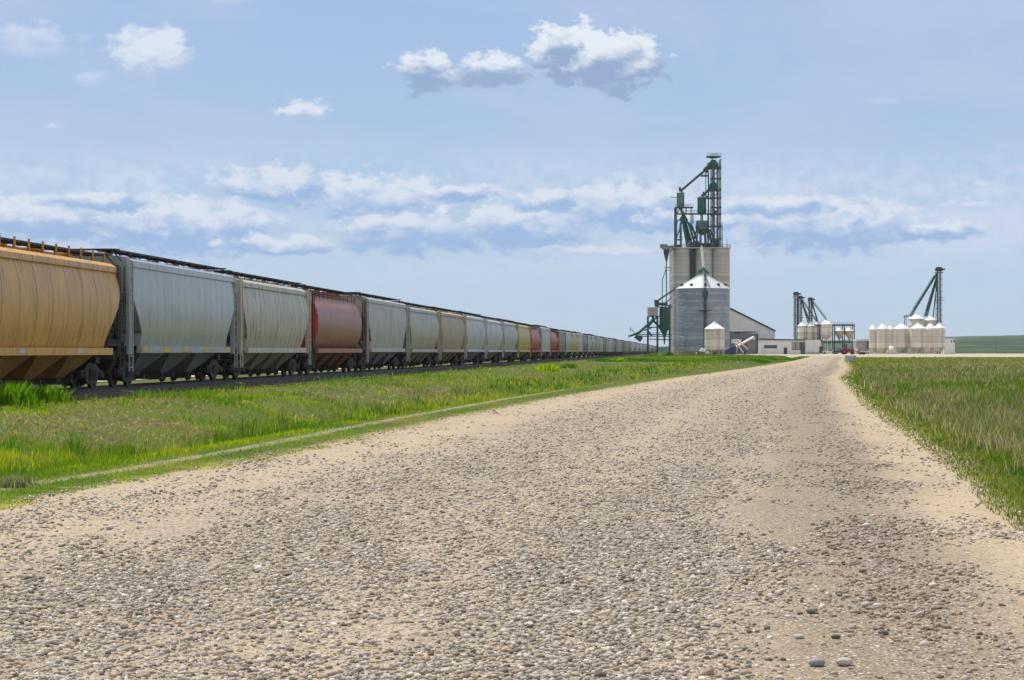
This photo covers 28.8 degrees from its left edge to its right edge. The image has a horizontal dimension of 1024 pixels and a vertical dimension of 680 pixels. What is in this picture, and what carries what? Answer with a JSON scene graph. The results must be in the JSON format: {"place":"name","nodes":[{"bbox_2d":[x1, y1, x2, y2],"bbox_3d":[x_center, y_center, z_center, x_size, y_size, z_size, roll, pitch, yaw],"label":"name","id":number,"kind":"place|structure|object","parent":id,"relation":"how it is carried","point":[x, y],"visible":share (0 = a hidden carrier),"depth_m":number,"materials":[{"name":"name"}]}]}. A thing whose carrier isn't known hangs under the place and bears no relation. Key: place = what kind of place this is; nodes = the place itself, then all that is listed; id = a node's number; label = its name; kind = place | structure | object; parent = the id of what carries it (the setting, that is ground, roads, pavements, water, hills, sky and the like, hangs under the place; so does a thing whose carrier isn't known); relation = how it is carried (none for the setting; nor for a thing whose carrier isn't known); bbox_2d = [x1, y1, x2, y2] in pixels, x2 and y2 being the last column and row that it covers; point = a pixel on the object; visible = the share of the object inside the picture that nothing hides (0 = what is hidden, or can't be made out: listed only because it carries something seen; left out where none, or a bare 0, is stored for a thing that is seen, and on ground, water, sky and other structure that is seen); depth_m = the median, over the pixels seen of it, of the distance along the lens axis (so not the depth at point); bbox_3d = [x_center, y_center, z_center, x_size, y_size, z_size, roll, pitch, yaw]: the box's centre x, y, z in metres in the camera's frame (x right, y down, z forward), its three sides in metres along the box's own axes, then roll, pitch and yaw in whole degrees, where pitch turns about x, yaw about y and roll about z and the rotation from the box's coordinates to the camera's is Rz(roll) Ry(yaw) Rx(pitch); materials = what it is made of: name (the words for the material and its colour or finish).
{"place":"outdoors","nodes":[
{"label":"outdoors","id":0,"kind":"place"},
{"bbox_2d":[97,356,581,381],"bbox_3d":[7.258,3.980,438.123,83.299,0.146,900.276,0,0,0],"label":"service path","id":1,"kind":"structure","parent":0,"point":[218,375],"depth_m":124.29,"materials":[{"name":"beige gravel"}]},
{"bbox_2d":[0,357,1023,679],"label":"gravel road","id":2,"kind":"structure","parent":0,"point":[874,655],"depth_m":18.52,"materials":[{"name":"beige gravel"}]},
{"bbox_2d":[794,634,803,638],"bbox_3d":[1.672,1.726,11.622,0.057,0.030,0.044,-3,3,-3],"label":"stone","id":3,"kind":"object","parent":2,"relation":"on","point":[798,636],"visible":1,"depth_m":11.61,"materials":[{"name":"beige stone"}]},
{"bbox_2d":[806,607,817,612],"bbox_3d":[1.913,1.723,12.742,0.078,0.042,0.060,-2,-3,-6],"label":"stone","id":4,"kind":"object","parent":2,"relation":"on","point":[811,609],"visible":1,"depth_m":12.72,"materials":[{"name":"brown stone"}]},
{"bbox_2d":[809,658,824,666],"bbox_3d":[1.619,1.712,10.598,0.087,0.052,0.072,-3,-7,22],"label":"stone","id":5,"kind":"object","parent":2,"relation":"on","point":[816,662],"visible":1,"depth_m":10.57,"materials":[{"name":"grey stone"}]},
{"bbox_2d":[831,634,840,638],"bbox_3d":[1.880,1.722,11.588,0.058,0.030,0.042,2,-8,-3],"label":"stone","id":6,"kind":"object","parent":2,"relation":"on","point":[835,636],"visible":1,"depth_m":11.57,"materials":[{"name":"grey stone"}]},
{"bbox_2d":[836,657,852,665],"bbox_3d":[1.766,1.708,10.599,0.098,0.048,0.069,4,-1,-19],"label":"stone","id":7,"kind":"object","parent":2,"relation":"on","point":[844,661],"visible":1,"depth_m":10.57,"materials":[{"name":"beige stone"}]},
{"bbox_2d":[861,602,871,606],"bbox_3d":[2.313,1.727,13.033,0.076,0.038,0.055,-1,-7,-12],"label":"stone","id":8,"kind":"object","parent":2,"relation":"on","point":[865,604],"visible":0.99,"depth_m":13.01,"materials":[{"name":"white stone"}]},
{"bbox_2d":[878,629,888,634],"bbox_3d":[2.193,1.728,11.792,0.069,0.037,0.052,5,-5,-21],"label":"stone","id":9,"kind":"object","parent":2,"relation":"on","point":[884,632],"visible":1,"depth_m":11.77,"materials":[{"name":"grey stone"}]},
{"bbox_2d":[0,335,1023,531],"bbox_3d":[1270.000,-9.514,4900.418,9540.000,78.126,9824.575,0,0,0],"label":"ground","id":10,"kind":"structure","parent":0,"point":[1010,344],"depth_m":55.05,"materials":[{"name":"green plant"}]},
{"bbox_2d":[0,379,41,408],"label":"weed clump","id":11,"kind":"object","parent":10,"relation":"on","point":[12,394],"visible":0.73,"depth_m":49.65,"materials":[{"name":"green plant"}]},
{"bbox_2d":[0,473,42,488],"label":"weed clump","id":12,"kind":"object","parent":10,"relation":"on","point":[16,480],"visible":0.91,"depth_m":24.85,"materials":[{"name":"green plant"}]},
{"bbox_2d":[26,383,76,403],"bbox_3d":[-12.429,1.427,53.120,1.617,0.617,2.346,0,0,0],"label":"weed clump","id":13,"kind":"object","parent":10,"relation":"on","point":[48,394],"visible":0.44,"depth_m":52.68,"materials":[{"name":"green plant"}]},
{"bbox_2d":[1,364,520,408],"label":"ballast stones","id":14,"kind":"object","parent":10,"relation":"on","point":[113,394],"visible":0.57,"depth_m":79.67,"materials":[{"name":"grey gravel"}]},
{"bbox_2d":[53,353,652,393],"bbox_3d":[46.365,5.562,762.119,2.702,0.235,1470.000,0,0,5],"label":"railway track","id":15,"kind":"structure","parent":10,"relation":"on","point":[84,389],"depth_m":88.18,"materials":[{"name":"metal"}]},
{"bbox_2d":[0,234,124,389],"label":"hopper car","id":16,"kind":"object","parent":15,"relation":"on","point":[59,308],"visible":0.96,"depth_m":58.29,"materials":[{"name":"metal"}]},
{"bbox_2d":[50,248,237,387],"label":"hopper car","id":17,"kind":"object","parent":15,"relation":"on","point":[179,321],"visible":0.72,"depth_m":71.28,"materials":[{"name":"metal"}]},
{"bbox_2d":[185,270,310,379],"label":"hopper car","id":18,"kind":"object","parent":15,"relation":"on","point":[274,322],"visible":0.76,"depth_m":87.96,"materials":[{"name":"metal"}]},
{"bbox_2d":[266,284,365,375],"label":"hopper car","id":19,"kind":"object","parent":15,"relation":"on","point":[338,325],"visible":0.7,"depth_m":104.74,"materials":[{"name":"metal"}]},
{"bbox_2d":[315,292,407,371],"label":"hopper car","id":20,"kind":"object","parent":15,"relation":"on","point":[386,329],"visible":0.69,"depth_m":121.05,"materials":[{"name":"metal"}]},
{"bbox_2d":[361,301,439,368],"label":"hopper car","id":21,"kind":"object","parent":15,"relation":"on","point":[423,331],"visible":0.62,"depth_m":138.96,"materials":[{"name":"metal"}]},
{"bbox_2d":[409,306,464,366],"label":"hopper car","id":22,"kind":"object","parent":15,"relation":"on","point":[452,333],"visible":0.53,"depth_m":156.02,"materials":[{"name":"metal"}]},
{"bbox_2d":[437,311,485,364],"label":"hopper car","id":23,"kind":"object","parent":15,"relation":"on","point":[475,335],"visible":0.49,"depth_m":173.50,"materials":[{"name":"metal"}]},
{"bbox_2d":[461,315,502,363],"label":"hopper car","id":24,"kind":"object","parent":15,"relation":"on","point":[494,336],"visible":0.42,"depth_m":190.71,"materials":[{"name":"metal"}]},
{"bbox_2d":[482,318,517,362],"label":"hopper car","id":25,"kind":"object","parent":15,"relation":"on","point":[510,337],"visible":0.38,"depth_m":208.14,"materials":[{"name":"metal"}]},
{"bbox_2d":[499,321,530,361],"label":"hopper car","id":26,"kind":"object","parent":15,"relation":"on","point":[524,338],"visible":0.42,"depth_m":226.05,"materials":[{"name":"metal"}]},
{"bbox_2d":[519,324,540,360],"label":"hopper car","id":27,"kind":"object","parent":15,"relation":"on","point":[535,340],"visible":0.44,"depth_m":243.37,"materials":[{"name":"red metal"}]},
{"bbox_2d":[530,325,549,359],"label":"hopper car","id":28,"kind":"object","parent":15,"relation":"on","point":[544,334],"visible":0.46,"depth_m":258.19,"materials":[{"name":"metal"}]},
{"bbox_2d":[541,327,558,359],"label":"hopper car","id":29,"kind":"object","parent":15,"relation":"on","point":[554,341],"visible":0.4,"depth_m":278.68,"materials":[{"name":"red metal"}]},
{"bbox_2d":[548,329,565,358],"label":"hopper car","id":30,"kind":"object","parent":15,"relation":"on","point":[562,342],"visible":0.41,"depth_m":295.23,"materials":[{"name":"metal"}]},
{"bbox_2d":[550,330,571,358],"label":"hopper car","id":31,"kind":"object","parent":15,"relation":"on","point":[568,341],"visible":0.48,"depth_m":312.66,"materials":[{"name":"metal"}]},
{"bbox_2d":[557,331,577,358],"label":"hopper car","id":32,"kind":"object","parent":15,"relation":"on","point":[574,342],"visible":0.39,"depth_m":329.15,"materials":[{"name":"metal"}]},
{"bbox_2d":[564,331,582,357],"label":"hopper car","id":33,"kind":"object","parent":15,"relation":"on","point":[580,342],"visible":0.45,"depth_m":346.51,"materials":[{"name":"metal"}]},
{"bbox_2d":[570,333,587,357],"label":"hopper car","id":34,"kind":"object","parent":15,"relation":"on","point":[585,344],"visible":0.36,"depth_m":364.27,"materials":[{"name":"metal"}]},
{"bbox_2d":[583,333,591,357],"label":"hopper car","id":35,"kind":"object","parent":15,"relation":"on","point":[589,345],"visible":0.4,"depth_m":381.63,"materials":[{"name":"metal"}]},
{"bbox_2d":[588,334,595,356],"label":"hopper car","id":36,"kind":"object","parent":15,"relation":"on","point":[593,345],"visible":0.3,"depth_m":398.75,"materials":[{"name":"metal"}]},
{"bbox_2d":[586,335,599,356],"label":"hopper car","id":37,"kind":"object","parent":15,"relation":"on","point":[597,346],"visible":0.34,"depth_m":414.55,"materials":[{"name":"metal"}]},
{"bbox_2d":[596,336,602,356],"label":"hopper car","id":38,"kind":"object","parent":15,"relation":"on","point":[600,346],"visible":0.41,"depth_m":432.87,"materials":[{"name":"metal"}]},
{"bbox_2d":[594,336,605,355],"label":"hopper car","id":39,"kind":"object","parent":15,"relation":"on","point":[604,346],"visible":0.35,"depth_m":450.29,"materials":[{"name":"metal"}]},
{"bbox_2d":[602,337,608,355],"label":"hopper car","id":40,"kind":"object","parent":15,"relation":"on","point":[607,346],"visible":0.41,"depth_m":467.10,"materials":[{"name":"metal"}]},
{"bbox_2d":[601,338,611,355],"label":"hopper car","id":41,"kind":"object","parent":15,"relation":"on","point":[610,344],"visible":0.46,"depth_m":485.08,"materials":[{"name":"metal"}]},
{"bbox_2d":[604,338,613,355],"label":"hopper car","id":42,"kind":"object","parent":15,"relation":"on","point":[612,345],"visible":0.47,"depth_m":501.73,"materials":[{"name":"metal"}]},
{"bbox_2d":[607,338,618,355],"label":"hopper car","id":43,"kind":"object","parent":15,"relation":"on","point":[617,345],"visible":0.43,"depth_m":535.02,"materials":[{"name":"metal"}]},
{"bbox_2d":[611,338,615,355],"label":"hopper car","id":44,"kind":"object","parent":15,"relation":"on","point":[613,353],"visible":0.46,"depth_m":519.07,"materials":[{"name":"metal"}]},
{"bbox_2d":[616,339,620,354],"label":"hopper car","id":45,"kind":"object","parent":15,"relation":"on","point":[619,346],"visible":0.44,"depth_m":552.77,"materials":[{"name":"metal"}]},
{"bbox_2d":[0,361,734,464],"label":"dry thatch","id":46,"kind":"object","parent":10,"relation":"on","point":[102,424],"visible":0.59,"depth_m":48.25,"materials":[{"name":"green plant"}]},
{"bbox_2d":[534,363,562,371],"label":"weed clump","id":47,"kind":"object","parent":10,"relation":"on","point":[547,367],"visible":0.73,"depth_m":164.31,"materials":[{"name":"green plant"}]},
{"bbox_2d":[559,363,579,368],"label":"weed clump","id":48,"kind":"object","parent":10,"relation":"on","point":[571,365],"visible":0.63,"depth_m":189.48,"materials":[{"name":"green plant"}]},
{"bbox_2d":[628,286,678,353],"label":"rail loading tower","id":49,"kind":"structure","parent":10,"relation":"on","point":[664,324],"depth_m":656.17,"materials":[{"name":"green metal"}]},
{"bbox_2d":[641,352,667,355],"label":"weed clump","id":50,"kind":"object","parent":10,"relation":"on","point":[654,354],"visible":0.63,"depth_m":558.25,"materials":[{"name":"green plant"}]},
{"bbox_2d":[586,354,808,364],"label":"grass","id":51,"kind":"structure","parent":10,"relation":"on","point":[757,359],"depth_m":363.45,"materials":[{"name":"green plant"}]},
{"bbox_2d":[696,348,709,353],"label":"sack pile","id":52,"kind":"object","parent":10,"relation":"on","point":[703,350],"visible":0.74,"depth_m":571.99,"materials":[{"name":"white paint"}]},
{"bbox_2d":[845,355,855,361],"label":"pale blue frame","id":53,"kind":"object","parent":10,"relation":"on","point":[851,356],"visible":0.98,"depth_m":317.60,"materials":[{"name":"paint"}]},
{"bbox_2d":[722,353,1023,357],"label":"yard","id":54,"kind":"structure","parent":10,"relation":"on","point":[908,355],"depth_m":541.85,"materials":[{"name":"beige gravel"}]},
{"bbox_2d":[669,153,730,354],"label":"grain elevator","id":55,"kind":"object","parent":54,"relation":"on","point":[685,263],"visible":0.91,"depth_m":670.98,"materials":[{"name":"concrete"}]},
{"bbox_2d":[660,244,674,306],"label":"dust cyclone","id":56,"kind":"object","parent":55,"relation":"attached to","point":[666,248],"visible":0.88,"depth_m":666.88,"materials":[{"name":"green metal"}]},
{"bbox_2d":[676,245,729,354],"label":"galvanised grain bin","id":57,"kind":"object","parent":54,"relation":"on","point":[703,299],"visible":0.88,"depth_m":618.40,"materials":[{"name":"metal"}]},
{"bbox_2d":[704,321,724,354],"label":"hopper bin","id":58,"kind":"object","parent":54,"relation":"on","point":[714,337],"visible":0.94,"depth_m":557.76,"materials":[{"name":"silver metal"}]},
{"bbox_2d":[724,336,754,354],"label":"grain auger","id":59,"kind":"object","parent":54,"relation":"on","point":[732,350],"visible":0.97,"depth_m":589.41,"materials":[{"name":"white paint"}]},
{"bbox_2d":[730,331,757,353],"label":"grey shed","id":60,"kind":"structure","parent":54,"relation":"on","point":[751,345],"depth_m":639.99,"materials":[{"name":"grey metal"}]},
{"bbox_2d":[748,338,755,352],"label":"sliding door","id":61,"kind":"structure","parent":60,"relation":"in","point":[752,343],"depth_m":639.95,"materials":[{"name":"grey metal"}]},
{"bbox_2d":[730,308,775,338],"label":"white warehouse","id":62,"kind":"structure","parent":54,"relation":"on","point":[739,321],"depth_m":690.04,"materials":[{"name":"white metal"}]},
{"bbox_2d":[757,338,821,353],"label":"white office","id":63,"kind":"structure","parent":54,"relation":"on","point":[785,346],"depth_m":679.99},
{"bbox_2d":[764,345,776,348],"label":"window","id":64,"kind":"structure","parent":63,"relation":"in","point":[765,346],"depth_m":679.89,"materials":[{"name":"grey glass"}]},
{"bbox_2d":[793,292,800,338],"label":"bucket elevator","id":65,"kind":"object","parent":54,"relation":"on","point":[795,294],"visible":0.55,"depth_m":879.68,"materials":[{"name":"grey metal"}]},
{"bbox_2d":[798,322,806,338],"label":"grain bin","id":66,"kind":"object","parent":54,"relation":"on","point":[802,330],"visible":0.73,"depth_m":858.38,"materials":[{"name":"silver metal"}]},
{"bbox_2d":[796,296,816,338],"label":"bucket elevator","id":67,"kind":"object","parent":54,"relation":"on","point":[799,317],"visible":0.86,"depth_m":864.96,"materials":[{"name":"grey metal"}]},
{"bbox_2d":[807,322,814,339],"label":"grain bin","id":68,"kind":"object","parent":54,"relation":"on","point":[810,330],"visible":0.69,"depth_m":858.48,"materials":[{"name":"silver metal"}]},
{"bbox_2d":[814,322,818,339],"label":"grain bin","id":69,"kind":"object","parent":54,"relation":"on","point":[816,331],"visible":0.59,"depth_m":858.55,"materials":[{"name":"silver metal"}]},
{"bbox_2d":[807,297,826,323],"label":"bucket elevator","id":70,"kind":"object","parent":54,"relation":"on","point":[811,303],"visible":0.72,"depth_m":867.74,"materials":[{"name":"grey metal"}]},
{"bbox_2d":[821,320,831,353],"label":"grain bin","id":71,"kind":"object","parent":54,"relation":"on","point":[826,329],"visible":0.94,"depth_m":848.05,"materials":[{"name":"silver metal"}]},
{"bbox_2d":[822,349,833,353],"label":"pickup truck","id":72,"kind":"object","parent":54,"relation":"on","point":[828,351],"visible":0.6,"depth_m":719.10,"materials":[{"name":"white paint"}]},
{"bbox_2d":[815,323,854,353],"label":"steel bin frame","id":73,"kind":"object","parent":54,"relation":"on","point":[834,341],"visible":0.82,"depth_m":849.80,"materials":[{"name":"grey metal"}]},
{"bbox_2d":[835,326,843,340],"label":"diamond hopper","id":74,"kind":"object","parent":73,"relation":"hanging from","point":[839,332],"visible":1,"depth_m":851.79,"materials":[{"name":"beige metal"}]},
{"bbox_2d":[845,326,853,340],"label":"diamond hopper","id":75,"kind":"object","parent":73,"relation":"hanging from","point":[849,332],"visible":1,"depth_m":851.79,"materials":[{"name":"beige metal"}]},
{"bbox_2d":[832,349,848,353],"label":"pickup truck","id":76,"kind":"object","parent":54,"relation":"on","point":[837,351],"visible":0.55,"depth_m":698.94,"materials":[{"name":"blue paint"}]},
{"bbox_2d":[841,344,859,353],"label":"farm tractor","id":77,"kind":"object","parent":54,"relation":"on","point":[845,350],"visible":1,"depth_m":609.25,"materials":[{"name":"red paint"}]},
{"bbox_2d":[852,340,868,353],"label":"grey side shed","id":78,"kind":"structure","parent":54,"relation":"on","point":[860,345],"depth_m":775.00,"materials":[{"name":"white paint"}]},
{"bbox_2d":[854,349,874,354],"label":"flatbed trailer","id":79,"kind":"object","parent":54,"relation":"on","point":[862,352],"visible":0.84,"depth_m":638.97,"materials":[{"name":"white paint"}]},
{"bbox_2d":[869,324,876,353],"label":"hopper bin","id":80,"kind":"object","parent":54,"relation":"on","point":[873,338],"visible":0.92,"depth_m":762.59,"materials":[{"name":"silver metal"}]},
{"bbox_2d":[877,323,888,353],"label":"hopper bin","id":81,"kind":"object","parent":54,"relation":"on","point":[882,337],"visible":0.98,"depth_m":754.29,"materials":[{"name":"silver metal"}]},
{"bbox_2d":[888,324,893,346],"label":"hopper bin","id":82,"kind":"object","parent":54,"relation":"on","point":[891,334],"visible":0.46,"depth_m":768.70,"materials":[{"name":"silver metal"}]},
{"bbox_2d":[894,323,909,353],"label":"hopper bin","id":83,"kind":"object","parent":54,"relation":"on","point":[901,337],"visible":0.95,"depth_m":753.69,"materials":[{"name":"silver metal"}]},
{"bbox_2d":[908,313,924,353],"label":"hopper bin","id":84,"kind":"object","parent":54,"relation":"on","point":[915,319],"visible":0.37,"depth_m":797.91,"materials":[{"name":"silver metal"}]},
{"bbox_2d":[910,322,926,353],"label":"hopper bin","id":85,"kind":"object","parent":54,"relation":"on","point":[917,337],"visible":0.97,"depth_m":749.73,"materials":[{"name":"silver metal"}]},
{"bbox_2d":[903,267,944,353],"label":"bucket elevator","id":86,"kind":"object","parent":54,"relation":"on","point":[937,284],"visible":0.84,"depth_m":790.54,"materials":[{"name":"grey metal"}]},
{"bbox_2d":[925,323,935,353],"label":"hopper bin","id":87,"kind":"object","parent":54,"relation":"on","point":[930,348],"visible":0.66,"depth_m":762.07,"materials":[{"name":"silver metal"}]},
{"bbox_2d":[925,315,936,353],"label":"hopper bin","id":88,"kind":"object","parent":54,"relation":"on","point":[931,319],"visible":0.31,"depth_m":798.40,"materials":[{"name":"silver metal"}]},
{"bbox_2d":[934,322,944,353],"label":"hopper bin","id":89,"kind":"object","parent":54,"relation":"on","point":[939,337],"visible":0.94,"depth_m":750.19,"materials":[{"name":"silver metal"}]},
{"bbox_2d":[941,338,954,353],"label":"white shed","id":90,"kind":"structure","parent":54,"relation":"on","point":[949,348],"depth_m":770.00,"materials":[{"name":"paint"}]},
{"bbox_2d":[887,345,896,353],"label":"white tank","id":91,"kind":"object","parent":10,"relation":"on","point":[891,350],"visible":0.82,"depth_m":760.44,"materials":[{"name":"paint"}]},
{"bbox_2d":[839,356,1023,530],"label":"field grass","id":92,"kind":"structure","parent":10,"relation":"on","point":[1012,404],"depth_m":55.24,"materials":[{"name":"green plant"}]},
{"bbox_2d":[0,0,1023,349],"label":"sky","id":93,"kind":"structure","parent":0,"point":[522,161],"materials":[{"name":"blue"}]}
]}

